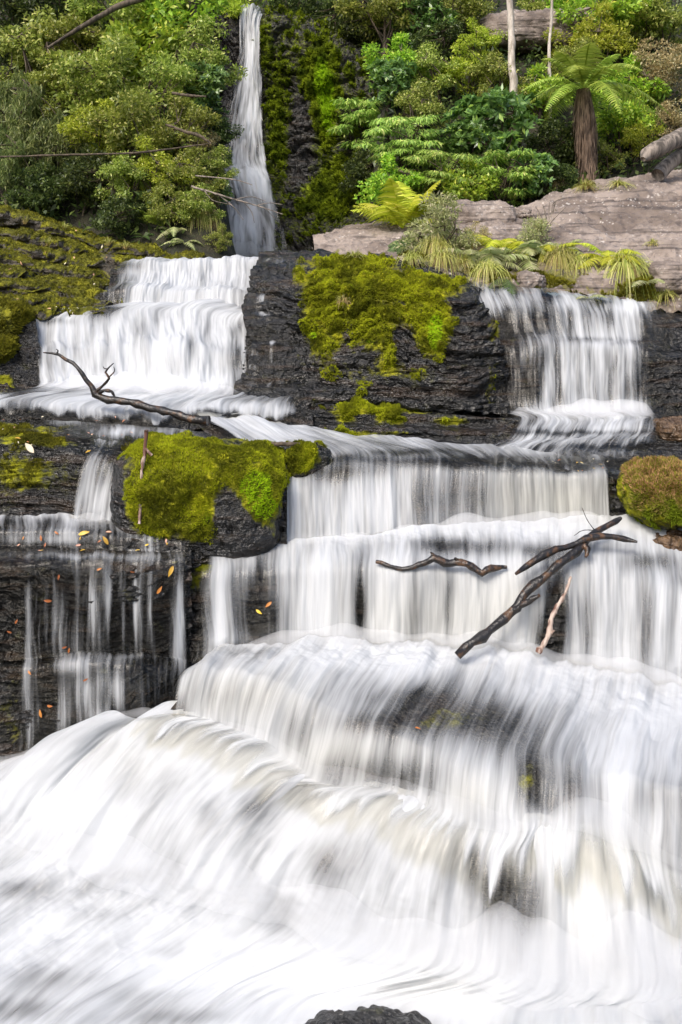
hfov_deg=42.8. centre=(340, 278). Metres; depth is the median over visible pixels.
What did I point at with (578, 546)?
dead branch
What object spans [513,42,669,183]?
tree fern
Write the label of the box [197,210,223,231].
grass tussock
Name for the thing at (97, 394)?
dead branch
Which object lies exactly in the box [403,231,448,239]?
fern
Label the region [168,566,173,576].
fallen leaf
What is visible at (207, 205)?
leafy shrub
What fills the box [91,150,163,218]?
leafy shrub
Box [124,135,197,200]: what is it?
leafy shrub
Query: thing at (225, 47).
forest tree
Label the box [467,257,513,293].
grass tussock
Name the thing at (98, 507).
waterfall water
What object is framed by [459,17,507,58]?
leafy shrub
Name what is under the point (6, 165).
leafy shrub
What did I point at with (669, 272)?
sandstone boulder
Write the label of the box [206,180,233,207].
leafy shrub
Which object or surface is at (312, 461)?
mossy boulder
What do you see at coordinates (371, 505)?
waterfall water
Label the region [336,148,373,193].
leafy shrub
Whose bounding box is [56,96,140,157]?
leafy shrub
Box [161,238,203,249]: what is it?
fern
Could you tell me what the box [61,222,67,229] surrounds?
grass tussock
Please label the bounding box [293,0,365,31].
leafy shrub
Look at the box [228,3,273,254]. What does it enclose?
tall waterfall water
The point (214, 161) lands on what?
leafy shrub
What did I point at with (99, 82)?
forest tree
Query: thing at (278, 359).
rock steps
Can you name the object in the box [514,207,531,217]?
sandstone boulder
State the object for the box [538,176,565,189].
leafy shrub
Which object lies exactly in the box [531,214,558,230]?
grass tussock
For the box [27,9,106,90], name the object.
leafy shrub
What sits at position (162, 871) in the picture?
cascade water
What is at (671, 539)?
wet boulder
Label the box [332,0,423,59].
forest tree
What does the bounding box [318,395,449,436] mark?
moss
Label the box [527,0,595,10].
forest tree
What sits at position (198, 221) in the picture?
grass tussock
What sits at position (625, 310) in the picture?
cascade water
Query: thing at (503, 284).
fern
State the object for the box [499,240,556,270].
fern
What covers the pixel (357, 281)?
moss
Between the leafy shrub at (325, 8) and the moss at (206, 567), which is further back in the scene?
the leafy shrub at (325, 8)
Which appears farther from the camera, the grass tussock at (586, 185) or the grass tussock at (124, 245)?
the grass tussock at (586, 185)
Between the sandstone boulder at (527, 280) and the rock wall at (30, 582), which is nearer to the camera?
the rock wall at (30, 582)
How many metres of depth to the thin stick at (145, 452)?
6.82 m
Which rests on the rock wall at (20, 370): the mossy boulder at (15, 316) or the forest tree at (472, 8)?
the mossy boulder at (15, 316)
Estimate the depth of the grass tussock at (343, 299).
9.82 m
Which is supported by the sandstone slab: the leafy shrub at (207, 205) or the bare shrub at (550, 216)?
the bare shrub at (550, 216)
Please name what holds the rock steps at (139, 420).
on the rock ledge at (470, 495)
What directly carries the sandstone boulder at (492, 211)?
on the sandstone slab
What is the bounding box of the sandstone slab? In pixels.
[311,169,681,312]
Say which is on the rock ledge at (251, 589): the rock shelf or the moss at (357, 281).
the rock shelf
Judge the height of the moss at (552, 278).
2.135 m
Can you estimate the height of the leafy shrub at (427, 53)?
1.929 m
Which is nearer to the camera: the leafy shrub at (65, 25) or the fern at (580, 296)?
the fern at (580, 296)
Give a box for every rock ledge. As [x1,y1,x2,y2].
[171,649,681,869]
[186,535,681,684]
[198,425,610,534]
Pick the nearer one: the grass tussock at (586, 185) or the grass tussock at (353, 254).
the grass tussock at (353, 254)
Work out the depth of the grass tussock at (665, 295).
10.27 m
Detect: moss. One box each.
[0,205,204,319]
[0,422,134,488]
[195,564,211,572]
[201,0,377,256]
[292,251,498,399]
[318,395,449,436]
[335,181,668,303]
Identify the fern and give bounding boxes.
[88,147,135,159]
[129,233,152,239]
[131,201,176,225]
[155,227,186,239]
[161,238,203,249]
[350,178,440,228]
[386,239,412,253]
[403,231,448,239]
[442,248,509,267]
[453,246,536,271]
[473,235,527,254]
[487,275,526,301]
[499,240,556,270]
[511,243,578,261]
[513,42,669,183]
[545,239,588,259]
[571,295,606,301]
[573,243,643,268]
[625,278,665,287]
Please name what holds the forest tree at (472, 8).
on the hillside terrain at (208, 250)
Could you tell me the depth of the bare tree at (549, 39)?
19.80 m
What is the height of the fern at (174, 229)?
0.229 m
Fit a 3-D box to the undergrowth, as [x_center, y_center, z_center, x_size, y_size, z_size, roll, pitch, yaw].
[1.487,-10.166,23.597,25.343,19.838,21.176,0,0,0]
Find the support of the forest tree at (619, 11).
on the hillside terrain at (208, 250)
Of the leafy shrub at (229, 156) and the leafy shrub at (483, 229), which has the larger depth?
the leafy shrub at (229, 156)
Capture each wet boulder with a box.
[305,1004,431,1023]
[652,415,681,441]
[653,529,681,554]
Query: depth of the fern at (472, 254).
10.97 m
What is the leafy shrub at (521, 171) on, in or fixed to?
on the hillside terrain at (208, 250)
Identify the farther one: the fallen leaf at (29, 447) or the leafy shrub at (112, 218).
the leafy shrub at (112, 218)
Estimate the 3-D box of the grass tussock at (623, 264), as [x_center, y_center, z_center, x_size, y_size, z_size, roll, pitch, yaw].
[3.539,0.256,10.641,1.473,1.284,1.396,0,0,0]
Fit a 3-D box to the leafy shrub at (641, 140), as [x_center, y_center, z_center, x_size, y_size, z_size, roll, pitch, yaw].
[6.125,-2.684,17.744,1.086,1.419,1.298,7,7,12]
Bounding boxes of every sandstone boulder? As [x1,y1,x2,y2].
[427,199,515,225]
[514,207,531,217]
[516,270,545,290]
[645,259,681,293]
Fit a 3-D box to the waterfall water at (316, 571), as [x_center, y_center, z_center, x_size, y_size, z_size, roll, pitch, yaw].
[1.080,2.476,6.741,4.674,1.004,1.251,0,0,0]
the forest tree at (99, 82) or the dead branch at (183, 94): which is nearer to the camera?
the dead branch at (183, 94)
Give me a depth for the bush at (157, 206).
13.39 m
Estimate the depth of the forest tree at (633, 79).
18.80 m
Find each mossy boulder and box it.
[0,295,36,335]
[0,333,20,365]
[108,430,291,572]
[280,439,334,483]
[615,455,681,530]
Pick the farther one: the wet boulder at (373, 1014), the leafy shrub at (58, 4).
the leafy shrub at (58, 4)
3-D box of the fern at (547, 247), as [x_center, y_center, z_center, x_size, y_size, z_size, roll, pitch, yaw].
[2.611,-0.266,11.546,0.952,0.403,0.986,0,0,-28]
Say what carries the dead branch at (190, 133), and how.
on the dead branch at (88, 154)
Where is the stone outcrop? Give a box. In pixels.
[479,7,604,55]
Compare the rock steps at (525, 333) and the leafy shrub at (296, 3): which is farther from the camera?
the leafy shrub at (296, 3)
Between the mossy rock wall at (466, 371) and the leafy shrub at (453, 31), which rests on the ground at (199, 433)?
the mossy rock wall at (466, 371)
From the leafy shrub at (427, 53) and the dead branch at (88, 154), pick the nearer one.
the dead branch at (88, 154)
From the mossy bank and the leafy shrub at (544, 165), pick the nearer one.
the mossy bank
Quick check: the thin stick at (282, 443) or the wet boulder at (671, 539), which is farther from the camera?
the thin stick at (282, 443)
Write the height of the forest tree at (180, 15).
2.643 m
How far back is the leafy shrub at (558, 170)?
16.45 m
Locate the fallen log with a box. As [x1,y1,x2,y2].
[640,127,681,180]
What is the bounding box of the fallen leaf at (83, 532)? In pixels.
[78,531,88,534]
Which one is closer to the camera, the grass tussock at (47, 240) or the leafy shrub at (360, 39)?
the grass tussock at (47, 240)
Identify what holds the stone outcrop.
on the hillside terrain at (208, 250)
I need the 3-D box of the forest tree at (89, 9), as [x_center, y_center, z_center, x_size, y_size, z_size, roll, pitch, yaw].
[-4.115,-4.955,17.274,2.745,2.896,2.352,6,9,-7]
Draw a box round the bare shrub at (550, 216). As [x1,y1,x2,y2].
[529,198,565,234]
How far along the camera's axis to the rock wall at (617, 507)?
7.37 m
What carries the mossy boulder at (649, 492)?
on the rock ledge at (251, 589)
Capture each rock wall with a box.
[0,319,40,410]
[0,518,191,759]
[241,248,508,416]
[609,467,626,515]
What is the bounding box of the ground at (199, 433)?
[2,292,660,666]
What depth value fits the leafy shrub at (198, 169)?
13.94 m
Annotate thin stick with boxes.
[138,430,152,523]
[271,441,299,446]
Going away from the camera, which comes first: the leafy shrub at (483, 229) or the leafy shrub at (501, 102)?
the leafy shrub at (483, 229)
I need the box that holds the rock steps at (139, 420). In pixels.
[0,264,312,432]
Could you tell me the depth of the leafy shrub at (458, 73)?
19.76 m
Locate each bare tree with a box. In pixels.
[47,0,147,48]
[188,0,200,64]
[506,0,517,112]
[547,0,552,118]
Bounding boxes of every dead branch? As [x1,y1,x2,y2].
[0,143,208,157]
[43,349,210,425]
[165,123,210,143]
[172,92,205,97]
[191,175,282,222]
[375,552,506,576]
[454,508,637,658]
[535,576,571,653]
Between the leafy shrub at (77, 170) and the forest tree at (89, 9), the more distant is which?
the forest tree at (89, 9)
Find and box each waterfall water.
[0,512,184,715]
[75,460,110,523]
[197,411,608,541]
[208,514,681,686]
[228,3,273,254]
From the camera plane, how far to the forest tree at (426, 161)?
16.26 m
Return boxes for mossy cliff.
[199,2,376,256]
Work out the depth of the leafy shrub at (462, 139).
16.99 m
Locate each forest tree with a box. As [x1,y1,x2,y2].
[46,29,156,117]
[65,0,200,57]
[94,1,187,86]
[129,0,231,54]
[202,33,228,54]
[326,97,386,149]
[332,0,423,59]
[350,114,443,168]
[353,152,425,206]
[360,31,431,84]
[397,149,481,198]
[436,159,499,201]
[437,0,496,48]
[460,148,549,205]
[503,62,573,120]
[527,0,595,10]
[543,35,599,100]
[553,0,671,62]
[590,52,671,114]
[595,87,657,154]
[622,0,681,63]
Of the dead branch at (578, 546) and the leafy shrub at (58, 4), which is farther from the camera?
the leafy shrub at (58, 4)
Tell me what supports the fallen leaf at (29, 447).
on the rock shelf
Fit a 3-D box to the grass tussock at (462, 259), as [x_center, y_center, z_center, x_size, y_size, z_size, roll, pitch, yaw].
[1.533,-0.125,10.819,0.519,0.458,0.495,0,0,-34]
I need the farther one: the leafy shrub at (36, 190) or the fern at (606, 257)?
the leafy shrub at (36, 190)
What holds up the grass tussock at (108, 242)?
on the mossy bank
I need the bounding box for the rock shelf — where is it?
[0,422,286,558]
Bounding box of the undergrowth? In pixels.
[0,0,681,247]
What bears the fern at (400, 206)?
on the sandstone slab
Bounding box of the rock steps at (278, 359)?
[233,255,311,408]
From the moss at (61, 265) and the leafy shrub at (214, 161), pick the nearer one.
the moss at (61, 265)
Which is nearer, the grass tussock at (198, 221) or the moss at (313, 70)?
the grass tussock at (198, 221)
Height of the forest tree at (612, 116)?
1.922 m
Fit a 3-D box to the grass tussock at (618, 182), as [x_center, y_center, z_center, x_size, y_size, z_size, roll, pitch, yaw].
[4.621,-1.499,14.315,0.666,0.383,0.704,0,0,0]
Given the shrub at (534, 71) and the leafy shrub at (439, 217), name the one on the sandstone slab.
the leafy shrub at (439, 217)
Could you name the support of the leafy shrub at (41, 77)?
on the hillside terrain at (208, 250)
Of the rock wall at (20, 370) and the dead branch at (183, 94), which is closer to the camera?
the rock wall at (20, 370)
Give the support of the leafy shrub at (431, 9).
on the hillside terrain at (208, 250)
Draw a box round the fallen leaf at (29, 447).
[25,443,33,452]
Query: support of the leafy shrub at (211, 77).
on the hillside terrain at (208, 250)
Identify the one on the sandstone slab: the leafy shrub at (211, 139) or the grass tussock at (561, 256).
the grass tussock at (561, 256)
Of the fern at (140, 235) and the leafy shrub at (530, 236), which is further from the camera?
the fern at (140, 235)
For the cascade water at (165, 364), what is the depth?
9.86 m
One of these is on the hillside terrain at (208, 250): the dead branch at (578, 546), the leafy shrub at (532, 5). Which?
the leafy shrub at (532, 5)
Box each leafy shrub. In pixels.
[0,0,58,72]
[0,4,81,117]
[0,58,77,149]
[0,123,55,204]
[0,158,73,220]
[2,0,109,44]
[6,106,92,177]
[26,53,107,134]
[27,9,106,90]
[47,145,125,215]
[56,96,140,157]
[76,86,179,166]
[89,193,146,238]
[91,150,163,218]
[108,59,165,92]
[109,49,203,128]
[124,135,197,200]
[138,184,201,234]
[150,87,221,165]
[153,144,227,205]
[158,14,248,91]
[176,182,225,227]
[177,60,230,127]
[186,125,220,159]
[191,110,244,149]
[197,144,239,181]
[202,150,233,191]
[202,223,233,252]
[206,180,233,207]
[211,0,268,19]
[269,0,328,20]
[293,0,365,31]
[324,0,396,48]
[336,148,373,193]
[366,56,417,117]
[391,0,460,48]
[391,190,481,253]
[393,77,450,129]
[400,41,460,102]
[409,16,468,61]
[431,33,503,98]
[435,120,505,176]
[439,83,542,186]
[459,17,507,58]
[463,49,534,122]
[464,221,492,245]
[506,148,559,203]
[516,0,563,10]
[516,217,554,244]
[524,118,576,165]
[537,163,579,199]
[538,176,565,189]
[540,0,639,79]
[596,138,629,178]
[617,114,665,166]
[622,36,681,106]
[648,96,681,139]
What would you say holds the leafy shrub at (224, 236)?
on the hillside terrain at (208, 250)
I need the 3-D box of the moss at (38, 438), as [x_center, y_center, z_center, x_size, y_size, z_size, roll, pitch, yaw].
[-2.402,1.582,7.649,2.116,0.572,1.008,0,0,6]
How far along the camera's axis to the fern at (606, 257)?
10.96 m
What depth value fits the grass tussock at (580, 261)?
10.84 m
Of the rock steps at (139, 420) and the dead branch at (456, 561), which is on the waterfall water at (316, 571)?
the dead branch at (456, 561)
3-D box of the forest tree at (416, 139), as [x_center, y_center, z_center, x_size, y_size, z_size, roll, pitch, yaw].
[1.173,-2.346,17.285,1.911,1.748,1.803,-7,10,-7]
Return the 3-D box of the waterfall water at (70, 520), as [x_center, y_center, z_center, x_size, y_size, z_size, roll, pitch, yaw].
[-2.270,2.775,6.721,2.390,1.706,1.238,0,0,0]
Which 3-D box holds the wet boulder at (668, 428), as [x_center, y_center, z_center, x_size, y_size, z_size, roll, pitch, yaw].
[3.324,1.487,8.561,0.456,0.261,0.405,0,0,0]
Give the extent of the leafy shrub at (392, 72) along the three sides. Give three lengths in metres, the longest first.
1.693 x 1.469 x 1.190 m
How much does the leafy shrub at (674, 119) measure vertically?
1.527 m
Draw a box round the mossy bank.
[0,205,204,319]
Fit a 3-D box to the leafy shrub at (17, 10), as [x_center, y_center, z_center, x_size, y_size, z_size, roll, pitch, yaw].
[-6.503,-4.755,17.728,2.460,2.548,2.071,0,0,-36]
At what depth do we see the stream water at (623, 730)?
5.64 m
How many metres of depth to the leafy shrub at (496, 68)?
19.28 m
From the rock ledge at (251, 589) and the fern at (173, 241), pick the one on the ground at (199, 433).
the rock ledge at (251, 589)
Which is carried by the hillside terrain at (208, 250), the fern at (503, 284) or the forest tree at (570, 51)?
the forest tree at (570, 51)
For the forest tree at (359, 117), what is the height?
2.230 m
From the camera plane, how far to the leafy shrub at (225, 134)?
15.59 m
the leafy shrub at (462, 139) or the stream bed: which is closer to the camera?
the stream bed
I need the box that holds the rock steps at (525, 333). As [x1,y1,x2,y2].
[476,287,681,484]
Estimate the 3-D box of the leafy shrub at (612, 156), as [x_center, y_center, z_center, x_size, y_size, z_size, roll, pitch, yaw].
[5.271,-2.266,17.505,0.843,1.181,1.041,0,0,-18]
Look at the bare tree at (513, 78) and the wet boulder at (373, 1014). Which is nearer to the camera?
the wet boulder at (373, 1014)
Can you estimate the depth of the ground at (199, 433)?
9.44 m
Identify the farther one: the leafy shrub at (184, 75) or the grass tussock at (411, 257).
the leafy shrub at (184, 75)
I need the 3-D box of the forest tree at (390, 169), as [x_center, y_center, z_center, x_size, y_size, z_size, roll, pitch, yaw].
[1.002,-1.598,16.401,1.462,1.595,1.154,0,0,-24]
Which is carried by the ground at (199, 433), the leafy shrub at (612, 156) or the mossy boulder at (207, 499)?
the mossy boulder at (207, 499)
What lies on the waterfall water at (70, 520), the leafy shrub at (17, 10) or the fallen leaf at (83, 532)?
the fallen leaf at (83, 532)
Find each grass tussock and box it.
[22,214,29,223]
[37,238,50,245]
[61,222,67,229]
[101,234,116,245]
[119,240,133,248]
[182,207,212,232]
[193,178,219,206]
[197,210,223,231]
[335,293,350,308]
[346,249,364,257]
[396,249,423,269]
[413,234,455,261]
[424,245,463,275]
[451,251,477,272]
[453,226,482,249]
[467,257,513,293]
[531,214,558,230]
[536,242,583,294]
[563,253,601,276]
[567,178,600,194]
[594,248,675,312]
[604,177,636,189]
[641,238,657,247]
[656,289,680,307]
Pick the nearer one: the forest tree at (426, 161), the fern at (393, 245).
the fern at (393, 245)
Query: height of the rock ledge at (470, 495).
0.852 m
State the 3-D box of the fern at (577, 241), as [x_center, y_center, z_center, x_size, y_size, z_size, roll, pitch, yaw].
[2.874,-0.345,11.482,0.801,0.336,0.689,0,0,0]
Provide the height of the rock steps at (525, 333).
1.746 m
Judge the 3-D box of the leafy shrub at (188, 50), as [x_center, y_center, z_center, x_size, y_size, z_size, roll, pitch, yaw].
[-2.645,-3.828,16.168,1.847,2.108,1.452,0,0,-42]
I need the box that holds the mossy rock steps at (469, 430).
[301,399,548,449]
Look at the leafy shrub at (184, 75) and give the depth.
15.02 m
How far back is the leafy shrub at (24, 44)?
16.17 m
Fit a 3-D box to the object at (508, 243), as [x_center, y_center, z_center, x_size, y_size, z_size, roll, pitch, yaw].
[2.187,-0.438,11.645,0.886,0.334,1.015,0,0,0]
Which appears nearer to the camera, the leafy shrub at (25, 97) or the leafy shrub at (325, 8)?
the leafy shrub at (25, 97)
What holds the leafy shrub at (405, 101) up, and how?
on the hillside terrain at (208, 250)
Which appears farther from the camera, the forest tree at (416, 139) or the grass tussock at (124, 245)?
the forest tree at (416, 139)
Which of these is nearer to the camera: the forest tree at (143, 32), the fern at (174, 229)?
the fern at (174, 229)
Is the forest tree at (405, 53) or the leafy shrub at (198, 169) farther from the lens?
the forest tree at (405, 53)
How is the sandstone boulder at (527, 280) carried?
on the sandstone slab
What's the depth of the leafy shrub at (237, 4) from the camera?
22.39 m
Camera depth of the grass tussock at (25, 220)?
12.78 m
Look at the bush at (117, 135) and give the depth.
14.10 m
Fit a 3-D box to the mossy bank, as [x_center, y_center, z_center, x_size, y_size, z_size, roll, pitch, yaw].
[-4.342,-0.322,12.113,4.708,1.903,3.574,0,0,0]
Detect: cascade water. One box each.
[0,255,288,424]
[0,701,681,1023]
[481,285,659,469]
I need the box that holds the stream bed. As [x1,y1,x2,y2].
[0,715,543,1023]
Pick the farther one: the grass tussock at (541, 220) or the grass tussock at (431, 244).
the grass tussock at (541, 220)
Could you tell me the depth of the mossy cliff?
21.48 m
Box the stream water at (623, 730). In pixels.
[138,634,681,900]
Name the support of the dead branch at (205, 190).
on the hillside terrain at (208, 250)
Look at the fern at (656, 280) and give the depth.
10.17 m
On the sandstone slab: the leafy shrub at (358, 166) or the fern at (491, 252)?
the fern at (491, 252)
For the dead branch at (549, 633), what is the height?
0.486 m
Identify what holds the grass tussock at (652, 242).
on the sandstone slab
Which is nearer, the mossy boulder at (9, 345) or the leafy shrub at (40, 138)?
the mossy boulder at (9, 345)
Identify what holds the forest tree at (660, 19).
on the hillside terrain at (208, 250)
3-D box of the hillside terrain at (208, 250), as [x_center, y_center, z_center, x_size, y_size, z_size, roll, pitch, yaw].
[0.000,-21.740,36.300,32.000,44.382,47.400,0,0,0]
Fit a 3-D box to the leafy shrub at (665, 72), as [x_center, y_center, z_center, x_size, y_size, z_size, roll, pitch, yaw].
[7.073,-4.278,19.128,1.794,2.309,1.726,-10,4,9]
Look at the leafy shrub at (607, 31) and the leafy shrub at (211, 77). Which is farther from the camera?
the leafy shrub at (607, 31)
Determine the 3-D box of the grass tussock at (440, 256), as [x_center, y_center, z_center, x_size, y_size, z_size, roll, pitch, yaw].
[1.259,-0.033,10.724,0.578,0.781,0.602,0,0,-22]
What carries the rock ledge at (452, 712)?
on the ground at (199, 433)
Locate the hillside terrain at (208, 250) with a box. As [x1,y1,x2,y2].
[0,0,681,288]
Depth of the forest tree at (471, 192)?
15.96 m
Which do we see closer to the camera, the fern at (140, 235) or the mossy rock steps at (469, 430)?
the mossy rock steps at (469, 430)
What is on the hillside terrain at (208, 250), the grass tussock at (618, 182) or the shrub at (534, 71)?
the shrub at (534, 71)
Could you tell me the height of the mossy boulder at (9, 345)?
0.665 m
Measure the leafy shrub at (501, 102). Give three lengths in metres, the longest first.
2.643 x 2.294 x 1.858 m
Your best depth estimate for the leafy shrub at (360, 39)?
22.82 m
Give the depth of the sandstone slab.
12.65 m
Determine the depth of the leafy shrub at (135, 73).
16.30 m
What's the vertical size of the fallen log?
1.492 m
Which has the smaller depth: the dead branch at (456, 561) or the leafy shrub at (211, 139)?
the dead branch at (456, 561)

